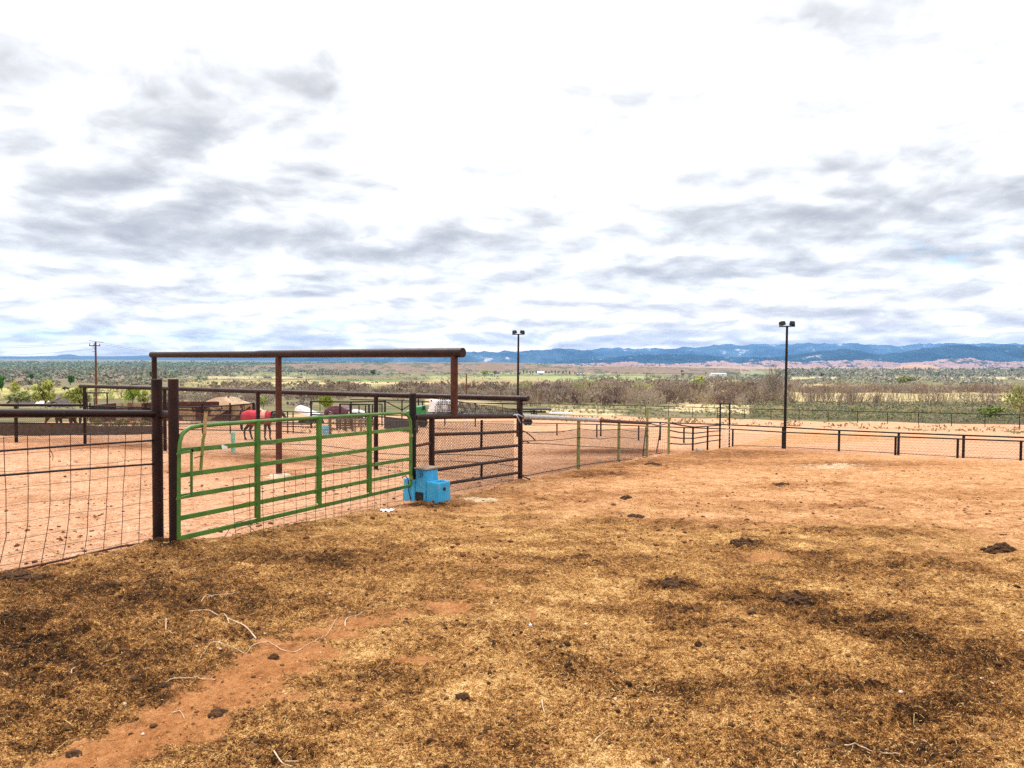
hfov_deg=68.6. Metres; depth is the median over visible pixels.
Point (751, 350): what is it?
mountain
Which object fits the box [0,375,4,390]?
tree
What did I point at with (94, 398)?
loading frame
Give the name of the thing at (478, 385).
bare shrub
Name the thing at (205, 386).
bare shrub
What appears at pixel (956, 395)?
bare shrub
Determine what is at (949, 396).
bare shrub
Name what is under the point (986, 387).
bare shrub
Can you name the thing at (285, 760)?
twig
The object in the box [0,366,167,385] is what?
woodland
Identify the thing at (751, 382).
bare shrub
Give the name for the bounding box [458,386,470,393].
bare shrub
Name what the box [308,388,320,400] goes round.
bare shrub
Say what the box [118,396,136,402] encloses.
bare shrub
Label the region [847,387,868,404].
bare shrub
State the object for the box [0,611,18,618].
dung pile
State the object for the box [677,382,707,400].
bare shrub
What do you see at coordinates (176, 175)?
sky
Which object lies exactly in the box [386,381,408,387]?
bare shrub
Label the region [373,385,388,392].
bare shrub
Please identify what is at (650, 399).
bare shrub
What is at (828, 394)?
bare shrub
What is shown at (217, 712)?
clod
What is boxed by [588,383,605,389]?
bare shrub
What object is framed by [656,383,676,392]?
bare shrub
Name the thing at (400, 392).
bare shrub
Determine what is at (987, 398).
bare shrub
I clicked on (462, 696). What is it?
clod
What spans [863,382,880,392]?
bare shrub
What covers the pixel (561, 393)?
bare shrub
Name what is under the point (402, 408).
back corral fence
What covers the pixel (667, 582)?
dung pile
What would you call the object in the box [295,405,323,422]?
white hulk
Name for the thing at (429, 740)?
clod
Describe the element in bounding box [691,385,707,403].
bare shrub
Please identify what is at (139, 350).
power line
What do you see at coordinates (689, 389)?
bare shrub
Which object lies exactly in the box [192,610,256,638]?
twig
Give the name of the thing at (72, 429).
plank barrier
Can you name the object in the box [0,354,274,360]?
mountain
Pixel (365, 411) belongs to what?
chute frame
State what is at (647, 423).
cable fence
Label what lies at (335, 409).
wrecked car
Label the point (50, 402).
farm house
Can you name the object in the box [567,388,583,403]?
bare shrub
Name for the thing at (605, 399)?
bare shrub
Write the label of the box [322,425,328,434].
drum
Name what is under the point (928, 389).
bare shrub
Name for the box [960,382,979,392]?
bare shrub
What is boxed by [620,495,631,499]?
dung pile
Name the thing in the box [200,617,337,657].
twig
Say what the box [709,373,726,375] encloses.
farm house
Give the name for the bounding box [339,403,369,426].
alley frame
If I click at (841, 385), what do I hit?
bare shrub
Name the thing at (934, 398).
bare shrub
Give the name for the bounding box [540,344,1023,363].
mountain
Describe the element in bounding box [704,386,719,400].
bare shrub
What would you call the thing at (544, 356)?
mountain
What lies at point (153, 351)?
power line
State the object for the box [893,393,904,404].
bare shrub
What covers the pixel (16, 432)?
pipe fence
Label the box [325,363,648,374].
trees
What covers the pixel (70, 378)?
tree
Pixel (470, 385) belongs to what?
bare shrub
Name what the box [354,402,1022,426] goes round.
pipe fence
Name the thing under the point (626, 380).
bare shrub
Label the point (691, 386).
bare shrub
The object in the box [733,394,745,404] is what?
bare shrub
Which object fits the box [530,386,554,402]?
bare shrub
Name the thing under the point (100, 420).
green weeds
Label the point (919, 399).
bare shrub
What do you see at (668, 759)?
pebbles
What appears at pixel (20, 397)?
tree
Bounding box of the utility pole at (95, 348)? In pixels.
[89,340,103,403]
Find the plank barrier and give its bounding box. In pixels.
[0,422,151,435]
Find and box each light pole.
[512,330,524,436]
[779,321,794,448]
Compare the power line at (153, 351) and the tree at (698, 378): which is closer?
the power line at (153, 351)
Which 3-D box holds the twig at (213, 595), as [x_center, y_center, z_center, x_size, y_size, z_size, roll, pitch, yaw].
[-2.251,1.660,5.870,0.109,0.071,0.376,2,2,39]
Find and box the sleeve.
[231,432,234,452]
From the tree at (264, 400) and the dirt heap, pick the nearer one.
the dirt heap
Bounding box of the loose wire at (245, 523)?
[222,521,263,541]
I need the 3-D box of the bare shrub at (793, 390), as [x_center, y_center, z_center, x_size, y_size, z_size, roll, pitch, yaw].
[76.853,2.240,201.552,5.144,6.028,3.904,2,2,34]
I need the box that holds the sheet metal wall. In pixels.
[88,401,255,422]
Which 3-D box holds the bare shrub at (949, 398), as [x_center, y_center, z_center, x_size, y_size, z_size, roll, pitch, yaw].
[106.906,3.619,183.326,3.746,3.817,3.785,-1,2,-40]
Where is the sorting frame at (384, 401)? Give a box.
[310,400,385,427]
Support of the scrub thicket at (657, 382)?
on the ground
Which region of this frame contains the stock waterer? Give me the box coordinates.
[402,465,450,502]
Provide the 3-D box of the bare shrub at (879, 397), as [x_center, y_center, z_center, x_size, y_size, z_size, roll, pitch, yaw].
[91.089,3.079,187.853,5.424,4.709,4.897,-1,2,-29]
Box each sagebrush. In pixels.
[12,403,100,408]
[530,403,1023,423]
[751,399,1021,409]
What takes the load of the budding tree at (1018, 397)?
on the ground
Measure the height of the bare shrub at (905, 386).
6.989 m
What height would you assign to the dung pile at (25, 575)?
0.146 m
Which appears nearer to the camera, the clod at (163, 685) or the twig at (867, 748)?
the twig at (867, 748)
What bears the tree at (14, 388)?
on the ground
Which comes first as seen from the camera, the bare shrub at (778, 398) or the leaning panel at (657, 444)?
the leaning panel at (657, 444)
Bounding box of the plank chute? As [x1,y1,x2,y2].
[336,417,353,430]
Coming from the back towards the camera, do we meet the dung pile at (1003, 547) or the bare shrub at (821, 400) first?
the bare shrub at (821, 400)
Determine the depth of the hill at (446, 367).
2543.15 m
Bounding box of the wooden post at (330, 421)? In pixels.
[328,413,331,433]
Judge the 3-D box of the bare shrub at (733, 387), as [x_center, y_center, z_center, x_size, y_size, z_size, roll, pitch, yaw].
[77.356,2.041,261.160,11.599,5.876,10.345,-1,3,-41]
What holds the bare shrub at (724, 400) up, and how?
on the ground
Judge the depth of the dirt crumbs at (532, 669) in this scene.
3.98 m
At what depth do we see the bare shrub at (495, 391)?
203.87 m
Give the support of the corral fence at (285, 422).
on the ground
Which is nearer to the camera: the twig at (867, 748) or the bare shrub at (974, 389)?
the twig at (867, 748)
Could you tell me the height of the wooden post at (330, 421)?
1.317 m
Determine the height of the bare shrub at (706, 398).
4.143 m
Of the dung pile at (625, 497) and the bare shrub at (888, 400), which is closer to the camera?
the dung pile at (625, 497)
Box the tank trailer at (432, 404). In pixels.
[428,399,467,427]
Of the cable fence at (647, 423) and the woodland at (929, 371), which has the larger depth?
the woodland at (929, 371)
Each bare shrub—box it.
[100,394,115,399]
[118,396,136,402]
[188,393,206,401]
[196,393,211,401]
[198,384,214,387]
[213,392,231,397]
[221,383,238,388]
[238,394,255,400]
[263,394,274,403]
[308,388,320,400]
[316,385,338,390]
[335,381,351,390]
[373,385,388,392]
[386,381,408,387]
[391,389,406,399]
[412,383,423,392]
[424,386,436,393]
[428,386,443,393]
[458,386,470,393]
[460,380,476,391]
[469,381,486,389]
[485,388,505,394]
[500,381,513,391]
[504,384,522,393]
[515,380,533,388]
[519,390,535,406]
[525,386,556,405]
[530,379,550,388]
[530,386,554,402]
[544,386,568,402]
[548,381,564,388]
[548,388,564,402]
[553,384,577,395]
[557,378,575,387]
[557,379,578,388]
[566,378,586,390]
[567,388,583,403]
[576,387,597,401]
[577,393,590,405]
[578,379,599,387]
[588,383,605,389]
[594,379,610,386]
[597,392,617,404]
[601,384,628,395]
[614,377,629,385]
[616,386,641,404]
[628,385,652,395]
[628,388,642,404]
[635,381,653,388]
[636,392,649,403]
[638,389,663,405]
[653,391,666,404]
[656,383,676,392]
[656,385,678,402]
[663,379,685,388]
[671,385,688,402]
[675,384,692,395]
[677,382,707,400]
[681,380,701,388]
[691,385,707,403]
[698,389,714,404]
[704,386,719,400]
[713,376,736,389]
[714,394,732,404]
[719,382,748,391]
[722,392,740,403]
[727,383,748,393]
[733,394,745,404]
[736,379,765,390]
[739,393,750,404]
[741,378,764,388]
[746,386,774,404]
[749,387,767,401]
[751,383,776,391]
[770,390,791,404]
[789,383,804,402]
[791,382,810,389]
[800,386,823,402]
[801,386,819,401]
[815,390,825,402]
[820,384,845,401]
[822,388,834,402]
[832,382,852,392]
[833,381,853,391]
[836,392,849,404]
[838,385,857,404]
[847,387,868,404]
[862,392,880,405]
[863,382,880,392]
[869,389,886,404]
[875,389,894,405]
[888,385,899,401]
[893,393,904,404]
[895,381,912,393]
[900,388,912,403]
[901,381,920,389]
[911,391,924,405]
[912,382,928,393]
[915,387,934,401]
[926,389,944,403]
[927,386,939,393]
[939,391,958,406]
[940,388,956,404]
[954,389,970,401]
[956,387,971,404]
[959,388,983,405]
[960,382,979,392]
[977,388,1001,405]
[980,384,1001,393]
[984,389,1005,405]
[995,386,1008,393]
[996,379,1017,389]
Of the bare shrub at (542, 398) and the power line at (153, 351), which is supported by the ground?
the bare shrub at (542, 398)
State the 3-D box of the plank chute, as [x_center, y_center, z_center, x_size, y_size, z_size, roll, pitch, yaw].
[-11.533,2.761,51.727,1.252,1.053,0.144,0,2,4]
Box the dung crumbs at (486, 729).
[0,477,1023,767]
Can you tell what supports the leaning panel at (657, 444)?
on the ground
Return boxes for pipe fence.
[0,404,82,442]
[79,384,529,477]
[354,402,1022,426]
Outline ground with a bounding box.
[0,359,1023,767]
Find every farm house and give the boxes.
[6,395,37,406]
[35,395,90,403]
[47,399,76,406]
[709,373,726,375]
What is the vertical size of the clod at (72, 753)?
0.038 m
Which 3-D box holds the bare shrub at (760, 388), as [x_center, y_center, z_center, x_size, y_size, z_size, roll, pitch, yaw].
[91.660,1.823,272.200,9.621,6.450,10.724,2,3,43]
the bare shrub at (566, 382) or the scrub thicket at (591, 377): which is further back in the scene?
the scrub thicket at (591, 377)
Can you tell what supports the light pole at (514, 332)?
on the ground
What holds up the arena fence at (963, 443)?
on the ground
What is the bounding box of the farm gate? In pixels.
[176,412,412,539]
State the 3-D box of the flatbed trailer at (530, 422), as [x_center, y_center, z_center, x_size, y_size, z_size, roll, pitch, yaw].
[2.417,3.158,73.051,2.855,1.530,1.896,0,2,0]
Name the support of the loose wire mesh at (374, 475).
on the ground
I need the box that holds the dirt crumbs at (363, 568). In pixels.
[0,436,1023,595]
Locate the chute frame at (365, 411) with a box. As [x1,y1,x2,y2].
[349,404,382,425]
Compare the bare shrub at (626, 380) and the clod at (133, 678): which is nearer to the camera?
the clod at (133, 678)
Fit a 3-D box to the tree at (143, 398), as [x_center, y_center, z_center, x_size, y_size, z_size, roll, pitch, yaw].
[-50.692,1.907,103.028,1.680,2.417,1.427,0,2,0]
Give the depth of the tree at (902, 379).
602.66 m
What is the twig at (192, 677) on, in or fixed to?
on the ground
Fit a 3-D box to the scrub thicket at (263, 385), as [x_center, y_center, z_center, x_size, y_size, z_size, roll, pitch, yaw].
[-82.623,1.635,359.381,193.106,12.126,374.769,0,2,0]
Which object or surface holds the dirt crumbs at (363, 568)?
on the ground
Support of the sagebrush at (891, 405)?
on the ground
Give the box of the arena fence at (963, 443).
[523,419,1023,457]
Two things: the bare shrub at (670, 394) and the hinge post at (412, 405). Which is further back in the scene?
the bare shrub at (670, 394)
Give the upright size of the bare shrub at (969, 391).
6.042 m
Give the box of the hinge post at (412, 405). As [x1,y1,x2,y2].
[409,393,415,479]
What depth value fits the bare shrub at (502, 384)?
330.87 m
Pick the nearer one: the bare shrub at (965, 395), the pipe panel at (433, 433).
the pipe panel at (433, 433)
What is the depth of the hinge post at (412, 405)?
12.21 m
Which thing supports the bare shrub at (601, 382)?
on the ground
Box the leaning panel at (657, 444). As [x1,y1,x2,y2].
[642,426,667,456]
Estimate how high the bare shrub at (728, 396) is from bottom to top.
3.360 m
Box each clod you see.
[65,750,81,757]
[129,675,141,681]
[159,682,170,688]
[207,707,228,717]
[267,653,278,659]
[426,738,432,743]
[455,692,469,700]
[694,640,701,646]
[747,610,755,614]
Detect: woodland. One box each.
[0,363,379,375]
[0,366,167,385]
[777,367,1023,376]
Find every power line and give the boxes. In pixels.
[17,342,290,363]
[35,342,294,363]
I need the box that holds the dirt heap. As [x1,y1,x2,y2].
[186,396,274,424]
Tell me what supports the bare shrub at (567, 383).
on the ground
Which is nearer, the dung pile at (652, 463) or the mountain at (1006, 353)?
the dung pile at (652, 463)
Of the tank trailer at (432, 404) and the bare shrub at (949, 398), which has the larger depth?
the bare shrub at (949, 398)
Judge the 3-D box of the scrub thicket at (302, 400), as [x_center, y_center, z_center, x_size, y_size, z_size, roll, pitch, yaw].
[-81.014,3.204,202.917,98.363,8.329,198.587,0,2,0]
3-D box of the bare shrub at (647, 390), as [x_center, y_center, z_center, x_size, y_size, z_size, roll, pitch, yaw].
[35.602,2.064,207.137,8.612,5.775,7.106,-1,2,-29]
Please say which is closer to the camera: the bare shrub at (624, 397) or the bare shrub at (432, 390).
the bare shrub at (624, 397)
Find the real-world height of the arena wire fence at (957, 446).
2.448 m
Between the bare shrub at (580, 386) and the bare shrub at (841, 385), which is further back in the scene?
the bare shrub at (841, 385)
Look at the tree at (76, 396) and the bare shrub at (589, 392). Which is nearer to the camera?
the tree at (76, 396)
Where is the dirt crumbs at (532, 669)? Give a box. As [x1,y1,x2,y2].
[0,505,1023,767]
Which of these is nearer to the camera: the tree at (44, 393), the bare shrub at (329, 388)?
the tree at (44, 393)
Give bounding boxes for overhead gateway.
[149,348,465,476]
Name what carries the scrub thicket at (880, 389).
on the ground
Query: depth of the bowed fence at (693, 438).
34.36 m
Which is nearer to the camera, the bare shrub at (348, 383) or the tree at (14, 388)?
the tree at (14, 388)
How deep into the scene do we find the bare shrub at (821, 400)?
203.67 m
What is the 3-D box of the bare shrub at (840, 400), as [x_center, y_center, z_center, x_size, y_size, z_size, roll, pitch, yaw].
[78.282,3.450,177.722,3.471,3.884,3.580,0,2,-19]
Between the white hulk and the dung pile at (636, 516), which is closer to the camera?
the dung pile at (636, 516)
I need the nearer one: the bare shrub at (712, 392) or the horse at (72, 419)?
the horse at (72, 419)
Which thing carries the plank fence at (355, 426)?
on the ground
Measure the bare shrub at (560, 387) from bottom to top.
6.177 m
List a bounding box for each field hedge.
[1,379,379,392]
[166,372,498,381]
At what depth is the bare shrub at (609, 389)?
206.15 m
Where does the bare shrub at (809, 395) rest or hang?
on the ground
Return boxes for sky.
[0,0,1023,355]
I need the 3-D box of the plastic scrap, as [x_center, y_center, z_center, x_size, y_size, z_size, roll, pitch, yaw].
[-1.800,1.822,10.837,0.203,0.065,0.340,0,2,0]
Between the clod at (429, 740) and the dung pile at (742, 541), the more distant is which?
the dung pile at (742, 541)
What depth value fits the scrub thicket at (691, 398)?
198.97 m
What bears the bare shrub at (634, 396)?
on the ground
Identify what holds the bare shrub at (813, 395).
on the ground
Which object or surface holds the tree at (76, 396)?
on the ground
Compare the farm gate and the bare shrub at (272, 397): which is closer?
the farm gate
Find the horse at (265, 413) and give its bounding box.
[240,410,285,439]
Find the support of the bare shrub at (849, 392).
on the ground
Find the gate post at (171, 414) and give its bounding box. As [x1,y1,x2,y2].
[158,379,178,541]
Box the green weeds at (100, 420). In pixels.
[87,418,150,425]
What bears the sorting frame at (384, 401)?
on the ground
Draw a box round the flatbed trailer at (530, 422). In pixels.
[523,408,551,424]
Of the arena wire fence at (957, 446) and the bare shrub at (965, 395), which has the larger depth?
the bare shrub at (965, 395)
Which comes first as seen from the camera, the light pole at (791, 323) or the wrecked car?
the light pole at (791, 323)
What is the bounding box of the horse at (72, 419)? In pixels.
[44,418,81,422]
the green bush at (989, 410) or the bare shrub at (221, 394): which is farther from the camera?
the bare shrub at (221, 394)
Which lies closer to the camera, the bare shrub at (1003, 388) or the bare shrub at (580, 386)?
the bare shrub at (580, 386)
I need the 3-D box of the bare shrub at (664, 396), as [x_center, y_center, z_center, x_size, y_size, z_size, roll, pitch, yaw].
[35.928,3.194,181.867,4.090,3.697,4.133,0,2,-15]
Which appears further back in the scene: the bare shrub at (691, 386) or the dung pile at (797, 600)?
the bare shrub at (691, 386)
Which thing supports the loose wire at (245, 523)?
on the ground
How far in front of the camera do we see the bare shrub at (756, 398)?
187.17 m
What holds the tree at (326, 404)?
on the ground
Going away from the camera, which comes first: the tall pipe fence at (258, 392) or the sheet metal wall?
the tall pipe fence at (258, 392)
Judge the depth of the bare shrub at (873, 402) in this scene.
183.48 m
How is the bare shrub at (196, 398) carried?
on the ground
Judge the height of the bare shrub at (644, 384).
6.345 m
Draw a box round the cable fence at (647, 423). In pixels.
[521,409,670,477]
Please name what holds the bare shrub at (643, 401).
on the ground
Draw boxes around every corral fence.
[179,411,404,433]
[350,399,524,426]
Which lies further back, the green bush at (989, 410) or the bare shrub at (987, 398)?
the bare shrub at (987, 398)
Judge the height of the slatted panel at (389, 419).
1.240 m
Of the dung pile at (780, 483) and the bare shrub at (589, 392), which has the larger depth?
the bare shrub at (589, 392)
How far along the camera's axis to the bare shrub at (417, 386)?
318.15 m
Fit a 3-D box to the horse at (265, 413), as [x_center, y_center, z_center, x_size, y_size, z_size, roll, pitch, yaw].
[-12.087,1.972,36.473,2.418,1.495,0.698,1,2,6]
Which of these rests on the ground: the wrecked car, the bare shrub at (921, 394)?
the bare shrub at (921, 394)
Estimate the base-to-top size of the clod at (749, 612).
0.035 m
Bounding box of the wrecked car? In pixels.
[324,405,357,417]
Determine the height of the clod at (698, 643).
0.051 m
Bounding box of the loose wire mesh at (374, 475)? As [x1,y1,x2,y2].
[233,460,403,537]
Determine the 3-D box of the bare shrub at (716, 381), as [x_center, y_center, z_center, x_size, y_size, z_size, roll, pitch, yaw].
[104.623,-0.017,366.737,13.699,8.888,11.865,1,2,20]
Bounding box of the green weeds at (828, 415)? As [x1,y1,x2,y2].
[600,403,1023,421]
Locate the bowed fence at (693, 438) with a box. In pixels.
[670,423,721,450]
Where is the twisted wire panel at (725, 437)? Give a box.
[722,425,730,446]
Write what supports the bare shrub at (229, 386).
on the ground
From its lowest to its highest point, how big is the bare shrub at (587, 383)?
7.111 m
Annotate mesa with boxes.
[890,364,939,368]
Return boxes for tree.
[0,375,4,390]
[4,390,34,408]
[10,379,20,391]
[31,378,56,403]
[60,384,91,407]
[67,375,75,384]
[124,384,140,402]
[137,390,149,402]
[260,395,267,409]
[318,396,332,406]
[689,376,705,382]
[761,362,784,398]
[895,375,915,383]
[998,382,1023,418]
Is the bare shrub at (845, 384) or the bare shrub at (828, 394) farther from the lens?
the bare shrub at (845, 384)
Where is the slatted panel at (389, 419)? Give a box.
[384,416,419,432]
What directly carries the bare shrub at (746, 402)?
on the ground
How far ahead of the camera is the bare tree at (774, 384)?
199.50 m
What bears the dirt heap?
on the ground
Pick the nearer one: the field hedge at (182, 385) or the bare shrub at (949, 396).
the bare shrub at (949, 396)
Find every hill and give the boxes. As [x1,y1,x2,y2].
[223,362,739,374]
[540,358,1023,368]
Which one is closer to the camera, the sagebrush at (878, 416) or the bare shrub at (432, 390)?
the sagebrush at (878, 416)
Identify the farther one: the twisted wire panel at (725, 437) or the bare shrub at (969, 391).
the bare shrub at (969, 391)
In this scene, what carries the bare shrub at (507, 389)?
on the ground
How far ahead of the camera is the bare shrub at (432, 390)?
264.84 m
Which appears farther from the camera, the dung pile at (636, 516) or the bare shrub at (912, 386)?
the bare shrub at (912, 386)
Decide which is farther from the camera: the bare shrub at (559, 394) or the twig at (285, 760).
the bare shrub at (559, 394)
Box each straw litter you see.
[0,510,1023,767]
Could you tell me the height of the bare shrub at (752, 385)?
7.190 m
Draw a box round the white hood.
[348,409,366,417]
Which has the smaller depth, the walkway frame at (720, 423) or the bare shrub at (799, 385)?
the walkway frame at (720, 423)
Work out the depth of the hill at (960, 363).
5717.18 m
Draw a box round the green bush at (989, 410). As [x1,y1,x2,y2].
[977,405,1009,417]
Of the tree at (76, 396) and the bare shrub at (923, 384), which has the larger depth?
the bare shrub at (923, 384)
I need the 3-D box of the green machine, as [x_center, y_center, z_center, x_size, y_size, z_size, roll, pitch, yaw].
[-7.836,2.667,62.053,1.827,1.784,1.202,0,2,0]
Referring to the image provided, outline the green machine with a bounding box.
[407,405,426,426]
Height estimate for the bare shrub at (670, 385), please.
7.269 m
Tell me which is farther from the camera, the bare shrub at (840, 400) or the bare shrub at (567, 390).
the bare shrub at (567, 390)
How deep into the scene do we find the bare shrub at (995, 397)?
186.42 m
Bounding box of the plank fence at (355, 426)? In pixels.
[353,418,373,431]
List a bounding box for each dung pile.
[0,571,49,580]
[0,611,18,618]
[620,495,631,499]
[627,514,644,518]
[644,462,661,465]
[658,577,685,586]
[729,537,756,546]
[772,482,789,485]
[776,594,810,606]
[980,542,1016,553]
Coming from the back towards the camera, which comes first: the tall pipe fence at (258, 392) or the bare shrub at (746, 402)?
the bare shrub at (746, 402)
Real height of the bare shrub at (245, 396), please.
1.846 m
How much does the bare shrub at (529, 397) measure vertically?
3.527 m
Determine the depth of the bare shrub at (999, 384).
417.68 m
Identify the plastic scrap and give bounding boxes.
[380,508,394,511]
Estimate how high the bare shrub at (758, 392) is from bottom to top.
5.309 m
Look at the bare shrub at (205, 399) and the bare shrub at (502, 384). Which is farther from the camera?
the bare shrub at (502, 384)
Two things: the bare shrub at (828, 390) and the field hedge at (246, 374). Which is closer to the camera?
the bare shrub at (828, 390)
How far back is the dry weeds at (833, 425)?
85.57 m
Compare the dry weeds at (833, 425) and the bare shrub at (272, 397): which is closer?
the dry weeds at (833, 425)
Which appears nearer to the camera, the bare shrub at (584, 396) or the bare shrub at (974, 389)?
the bare shrub at (584, 396)
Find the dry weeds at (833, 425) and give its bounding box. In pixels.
[559,415,1023,433]
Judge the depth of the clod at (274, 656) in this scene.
4.51 m
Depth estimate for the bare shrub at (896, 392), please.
210.36 m
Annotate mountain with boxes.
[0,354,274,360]
[282,348,609,362]
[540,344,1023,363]
[582,342,1023,357]
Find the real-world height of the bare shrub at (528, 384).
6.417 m
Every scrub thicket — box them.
[147,387,312,405]
[207,379,530,397]
[521,384,793,404]
[523,377,801,387]
[574,373,811,381]
[687,374,1023,386]
[792,384,1023,393]
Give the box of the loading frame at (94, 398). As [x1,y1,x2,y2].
[86,392,108,418]
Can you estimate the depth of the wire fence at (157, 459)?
7.56 m
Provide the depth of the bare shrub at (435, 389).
270.44 m
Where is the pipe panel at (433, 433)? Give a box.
[416,397,534,491]
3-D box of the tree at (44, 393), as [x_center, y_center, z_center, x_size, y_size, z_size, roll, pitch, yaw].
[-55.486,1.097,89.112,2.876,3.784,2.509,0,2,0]
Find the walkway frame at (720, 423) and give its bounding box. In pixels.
[719,403,731,448]
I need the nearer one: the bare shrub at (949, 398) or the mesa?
the bare shrub at (949, 398)
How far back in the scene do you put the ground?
5.91 m
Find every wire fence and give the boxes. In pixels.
[0,379,163,571]
[523,422,1023,460]
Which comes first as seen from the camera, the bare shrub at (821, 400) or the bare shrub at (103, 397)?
the bare shrub at (103, 397)
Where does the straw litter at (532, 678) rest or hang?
on the ground
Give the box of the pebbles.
[116,512,1023,760]
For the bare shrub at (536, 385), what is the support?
on the ground
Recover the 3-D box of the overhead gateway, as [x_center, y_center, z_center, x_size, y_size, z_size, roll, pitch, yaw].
[-5.170,0.742,16.576,10.672,3.039,0.539,2,2,35]
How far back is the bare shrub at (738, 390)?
246.55 m
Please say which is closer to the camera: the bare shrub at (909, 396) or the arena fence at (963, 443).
the arena fence at (963, 443)
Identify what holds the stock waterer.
on the ground
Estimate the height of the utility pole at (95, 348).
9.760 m
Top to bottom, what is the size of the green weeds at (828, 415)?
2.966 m
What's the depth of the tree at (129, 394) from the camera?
102.28 m
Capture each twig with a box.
[166,676,214,681]
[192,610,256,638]
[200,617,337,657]
[201,592,234,601]
[273,750,298,766]
[844,742,899,753]
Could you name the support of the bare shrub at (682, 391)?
on the ground

